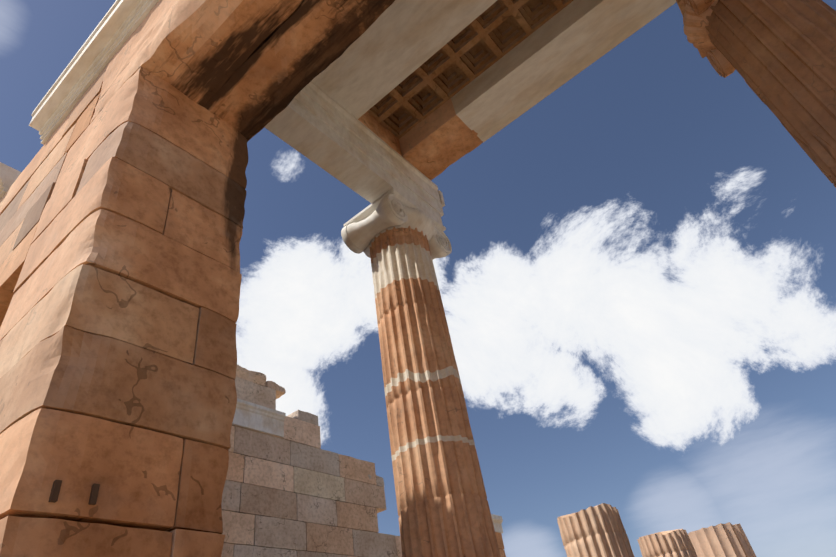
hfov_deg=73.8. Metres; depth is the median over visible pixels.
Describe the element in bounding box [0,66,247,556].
gate wall south pier
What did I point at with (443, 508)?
ionic column shaft
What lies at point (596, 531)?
ionic column stump
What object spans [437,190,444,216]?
ionic architrave
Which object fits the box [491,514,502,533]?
anta capital
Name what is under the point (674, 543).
ionic column stump
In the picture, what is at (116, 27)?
cornice wall
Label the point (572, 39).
ceiling beam
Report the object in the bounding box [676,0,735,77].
ionic column capital
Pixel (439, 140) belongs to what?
ancient ceiling beam
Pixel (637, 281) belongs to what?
sky
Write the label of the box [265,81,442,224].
ionic architrave
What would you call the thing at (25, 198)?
gate wall
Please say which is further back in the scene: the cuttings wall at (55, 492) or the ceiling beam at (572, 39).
the ceiling beam at (572, 39)
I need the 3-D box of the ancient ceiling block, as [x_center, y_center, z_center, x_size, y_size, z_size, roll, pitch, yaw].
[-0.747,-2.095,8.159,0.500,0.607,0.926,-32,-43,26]
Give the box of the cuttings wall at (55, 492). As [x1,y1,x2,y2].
[48,480,99,504]
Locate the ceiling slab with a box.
[312,0,496,118]
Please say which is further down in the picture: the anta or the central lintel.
the anta
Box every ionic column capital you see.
[341,187,451,259]
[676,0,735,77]
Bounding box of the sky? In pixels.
[0,0,835,556]
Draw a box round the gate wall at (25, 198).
[0,61,109,326]
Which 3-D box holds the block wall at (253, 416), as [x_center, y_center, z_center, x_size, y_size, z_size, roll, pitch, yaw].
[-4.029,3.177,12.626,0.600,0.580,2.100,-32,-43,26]
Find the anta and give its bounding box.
[495,532,505,556]
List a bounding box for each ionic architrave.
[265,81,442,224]
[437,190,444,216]
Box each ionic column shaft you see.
[370,226,500,556]
[705,0,835,187]
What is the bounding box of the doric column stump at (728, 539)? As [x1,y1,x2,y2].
[688,522,755,556]
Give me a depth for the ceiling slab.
6.85 m
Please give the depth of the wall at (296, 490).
12.75 m
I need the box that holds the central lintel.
[90,0,394,141]
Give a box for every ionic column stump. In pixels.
[557,503,633,556]
[637,529,696,556]
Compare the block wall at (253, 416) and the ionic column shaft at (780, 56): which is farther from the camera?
the block wall at (253, 416)
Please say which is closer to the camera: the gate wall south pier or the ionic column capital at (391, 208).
the gate wall south pier
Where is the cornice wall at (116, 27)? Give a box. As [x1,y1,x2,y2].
[0,0,158,198]
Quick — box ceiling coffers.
[367,0,573,138]
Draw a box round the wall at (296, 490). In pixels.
[221,365,401,556]
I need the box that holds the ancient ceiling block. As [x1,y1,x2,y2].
[358,112,401,155]
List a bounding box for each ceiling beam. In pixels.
[399,98,482,179]
[451,0,675,141]
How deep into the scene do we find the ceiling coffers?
7.62 m
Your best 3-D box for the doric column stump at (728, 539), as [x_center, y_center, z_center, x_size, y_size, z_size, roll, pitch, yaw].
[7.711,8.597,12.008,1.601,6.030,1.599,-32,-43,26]
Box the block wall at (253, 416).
[232,398,285,437]
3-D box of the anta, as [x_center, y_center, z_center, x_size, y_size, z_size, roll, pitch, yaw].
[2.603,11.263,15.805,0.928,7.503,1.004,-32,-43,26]

